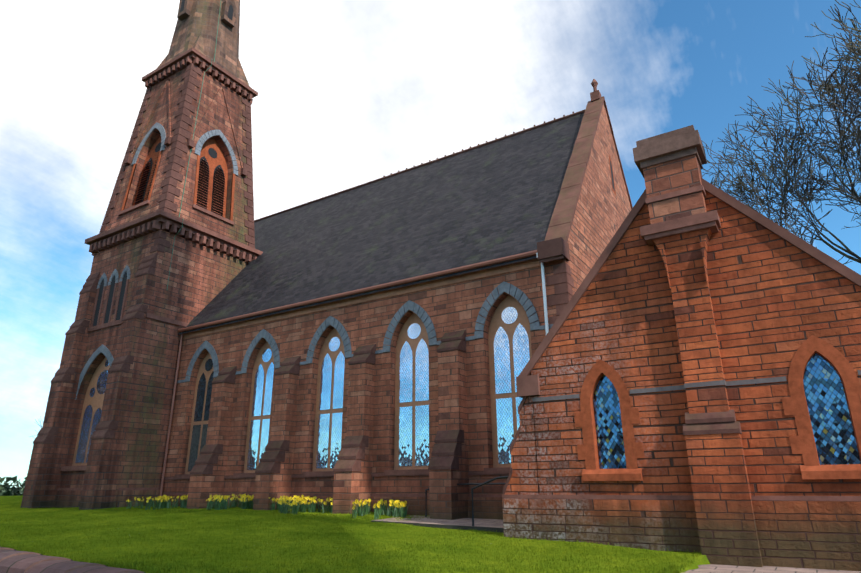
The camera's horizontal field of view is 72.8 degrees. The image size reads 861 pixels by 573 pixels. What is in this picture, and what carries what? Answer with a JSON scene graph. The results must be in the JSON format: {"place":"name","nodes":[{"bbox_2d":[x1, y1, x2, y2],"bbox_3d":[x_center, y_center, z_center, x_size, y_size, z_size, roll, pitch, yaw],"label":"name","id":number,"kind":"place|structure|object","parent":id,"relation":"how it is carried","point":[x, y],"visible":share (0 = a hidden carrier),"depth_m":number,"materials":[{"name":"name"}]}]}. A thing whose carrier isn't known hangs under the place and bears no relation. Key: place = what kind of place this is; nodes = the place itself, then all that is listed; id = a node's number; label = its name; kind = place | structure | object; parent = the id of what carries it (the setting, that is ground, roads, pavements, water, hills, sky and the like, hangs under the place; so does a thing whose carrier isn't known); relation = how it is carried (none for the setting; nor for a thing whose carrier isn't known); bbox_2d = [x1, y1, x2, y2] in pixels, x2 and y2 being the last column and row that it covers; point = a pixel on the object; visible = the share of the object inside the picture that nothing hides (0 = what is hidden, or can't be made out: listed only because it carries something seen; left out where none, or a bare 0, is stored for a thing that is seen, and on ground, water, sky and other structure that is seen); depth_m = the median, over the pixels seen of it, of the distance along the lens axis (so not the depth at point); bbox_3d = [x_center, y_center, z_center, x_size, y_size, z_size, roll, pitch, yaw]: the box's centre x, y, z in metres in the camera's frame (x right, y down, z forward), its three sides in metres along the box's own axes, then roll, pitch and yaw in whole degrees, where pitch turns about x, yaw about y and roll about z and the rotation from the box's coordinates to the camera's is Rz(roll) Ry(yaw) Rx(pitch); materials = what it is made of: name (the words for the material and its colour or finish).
{"place":"outdoors","nodes":[
{"label":"outdoors","id":0,"kind":"place"},
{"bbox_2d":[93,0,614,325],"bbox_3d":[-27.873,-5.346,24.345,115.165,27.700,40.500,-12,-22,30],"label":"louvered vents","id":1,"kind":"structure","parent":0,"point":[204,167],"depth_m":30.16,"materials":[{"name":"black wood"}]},
{"bbox_2d":[0,495,709,572],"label":"lawn","id":2,"kind":"structure","parent":0,"point":[16,500],"depth_m":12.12,"materials":[{"name":"green plant"}]},
{"bbox_2d":[20,67,251,509],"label":"tower walls","id":3,"kind":"structure","parent":2,"relation":"on","point":[137,400],"depth_m":26.54,"materials":[{"name":"stone"}]},
{"bbox_2d":[57,47,860,500],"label":"trim","id":4,"kind":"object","parent":3,"relation":"attached to","point":[203,235],"depth_m":13.05,"materials":[{"name":"brown stone"}]},
{"bbox_2d":[133,156,225,213],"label":"louvres","id":5,"kind":"object","parent":4,"relation":"attached to","point":[197,190],"visible":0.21,"depth_m":30.14,"materials":[{"name":"brown wood"}]},
{"bbox_2d":[167,2,220,287],"bbox_3d":[-12.040,-9.736,30.842,0.343,21.601,2.439,3,-19,-11],"label":"lightning conductor","id":6,"kind":"object","parent":4,"relation":"attached to","point":[192,139],"visible":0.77,"depth_m":29.77,"materials":[{"name":"orange metal"}]},
{"bbox_2d":[156,0,249,86],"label":"spire","id":7,"kind":"structure","parent":4,"relation":"on","point":[197,26],"depth_m":33.53,"materials":[{"name":"stone"}]},
{"bbox_2d":[33,63,741,494],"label":"dark dressings","id":8,"kind":"structure","parent":4,"relation":"on","point":[447,447],"depth_m":25.34,"materials":[{"name":"stone"}]},
{"bbox_2d":[643,154,706,223],"bbox_3d":[5.548,-2.022,13.168,1.120,1.450,0.740,-12,-22,30],"label":"chimney shaft","id":9,"kind":"object","parent":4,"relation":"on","point":[674,175],"visible":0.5,"depth_m":12.87,"materials":[{"name":"brown brick"}]},
{"bbox_2d":[633,125,706,177],"bbox_3d":[5.536,-3.043,13.505,1.400,0.700,1.000,-12,-22,30],"label":"chimney cap","id":10,"kind":"object","parent":9,"relation":"on","point":[669,146],"visible":0.79,"depth_m":13.12,"materials":[{"name":"brown stone"}]},
{"bbox_2d":[594,353,860,468],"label":"stained glass windows","id":11,"kind":"structure","parent":4,"relation":"attached to","point":[832,426],"depth_m":10.92,"materials":[{"name":"blue glass"}]},
{"bbox_2d":[126,494,408,519],"bbox_3d":[-6.140,7.520,20.138,13.029,0.683,1.933,-12,-22,30],"label":"daffodil","id":12,"kind":"object","parent":2,"relation":"on","point":[302,506],"depth_m":19.23,"materials":[{"name":"yellow plant"}]},
{"bbox_2d":[162,259,567,519],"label":"nave walls","id":13,"kind":"structure","parent":2,"relation":"on","point":[459,390],"depth_m":19.91,"materials":[{"name":"brown brick"}]},
{"bbox_2d":[159,332,182,497],"bbox_3d":[-11.274,5.854,25.295,0.092,8.000,0.092,12,-23,-33],"label":"red downpipe","id":14,"kind":"object","parent":13,"relation":"attached to","point":[170,421],"visible":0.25,"depth_m":25.32,"materials":[{"name":"brown metal"}]},
{"bbox_2d":[72,295,531,473],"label":"window frames","id":15,"kind":"structure","parent":13,"relation":"attached to","point":[95,401],"depth_m":20.33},
{"bbox_2d":[188,359,213,471],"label":"dark glass windows","id":16,"kind":"structure","parent":15,"relation":"in","point":[193,455],"depth_m":24.94,"materials":[{"name":"glass"}]},
{"bbox_2d":[75,307,529,469],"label":"nave windows","id":17,"kind":"structure","parent":15,"relation":"in","point":[504,410],"depth_m":19.75,"materials":[{"name":"blue glass"}]},
{"bbox_2d":[75,122,552,399],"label":"grey voussoirs","id":18,"kind":"object","parent":13,"relation":"attached to","point":[417,309],"visible":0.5,"depth_m":22.04,"materials":[{"name":"stone"}]},
{"bbox_2d":[183,258,548,338],"bbox_3d":[-3.874,0.724,22.279,17.720,0.340,0.140,-12,-22,30],"label":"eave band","id":19,"kind":"object","parent":13,"relation":"attached to","point":[511,267],"visible":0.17,"depth_m":20.97,"materials":[{"name":"stone"}]},
{"bbox_2d":[178,250,536,331],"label":"gutters","id":20,"kind":"object","parent":19,"relation":"attached to","point":[448,271],"visible":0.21,"depth_m":20.93,"materials":[{"name":"brown metal"}]},
{"bbox_2d":[178,113,583,334],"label":"roof","id":21,"kind":"structure","parent":13,"relation":"on","point":[494,200],"depth_m":25.31,"materials":[{"name":"grey tile"}]},
{"bbox_2d":[536,253,548,334],"bbox_3d":[3.400,1.472,16.980,0.240,5.300,0.200,-12,-22,30],"label":"white downpipe","id":22,"kind":"object","parent":13,"relation":"attached to","point":[544,299],"visible":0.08,"depth_m":17.35,"materials":[{"name":"white metal"}]},
{"bbox_2d":[565,102,631,294],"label":"gable wall","id":23,"kind":"structure","parent":13,"relation":"on","point":[602,211],"depth_m":22.46,"materials":[{"name":"brown brick"}]},
{"bbox_2d":[502,191,860,570],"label":"hall walls","id":24,"kind":"structure","parent":2,"relation":"on","point":[739,296],"depth_m":11.82,"materials":[{"name":"brown brick"}]},
{"bbox_2d":[516,96,860,397],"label":"gable copings","id":25,"kind":"object","parent":24,"relation":"on","point":[553,245],"visible":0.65,"depth_m":13.87,"materials":[{"name":"stone"}]},
{"bbox_2d":[532,370,860,401],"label":"string course","id":26,"kind":"object","parent":24,"relation":"attached to","point":[712,383],"visible":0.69,"depth_m":11.75,"materials":[{"name":"grey stone"}]},
{"bbox_2d":[0,0,860,486],"label":"sky","id":27,"kind":"structure","parent":0,"point":[352,93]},
{"bbox_2d":[371,515,503,532],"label":"ramp path","id":28,"kind":"structure","parent":0,"point":[492,525],"depth_m":15.23,"materials":[{"name":"grey concrete"}]},
{"bbox_2d":[425,476,507,525],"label":"handrails","id":29,"kind":"object","parent":28,"relation":"on","point":[486,482],"visible":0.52,"depth_m":14.62,"materials":[{"name":"grey metal"}]},
{"bbox_2d":[683,564,860,572],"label":"paved path","id":30,"kind":"structure","parent":0,"point":[711,568],"depth_m":9.91,"materials":[{"name":"grey stone"}]},
{"label":"distant ground","id":31,"kind":"structure","parent":0,"visible":0},
{"bbox_2d":[0,476,26,495],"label":"distant hedge","id":32,"kind":"object","parent":31,"relation":"on","point":[13,489],"visible":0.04,"depth_m":52.94,"materials":[{"name":"green plant"}]},
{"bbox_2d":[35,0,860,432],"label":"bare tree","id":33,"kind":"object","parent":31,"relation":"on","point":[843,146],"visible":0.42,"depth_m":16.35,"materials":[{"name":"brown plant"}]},
{"label":"ground","id":34,"kind":"structure","parent":0,"visible":0},
{"bbox_3d":[-27.263,9.198,21.856,66.000,0.646,0.660,-12,-22,30],"label":"low wall face","id":35,"kind":"object","parent":34,"relation":"on","visible":0},
{"bbox_2d":[0,547,144,572],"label":"pavement","id":36,"kind":"structure","parent":35,"relation":"on","point":[13,561],"depth_m":9.08,"materials":[{"name":"grey stone"}]}
]}

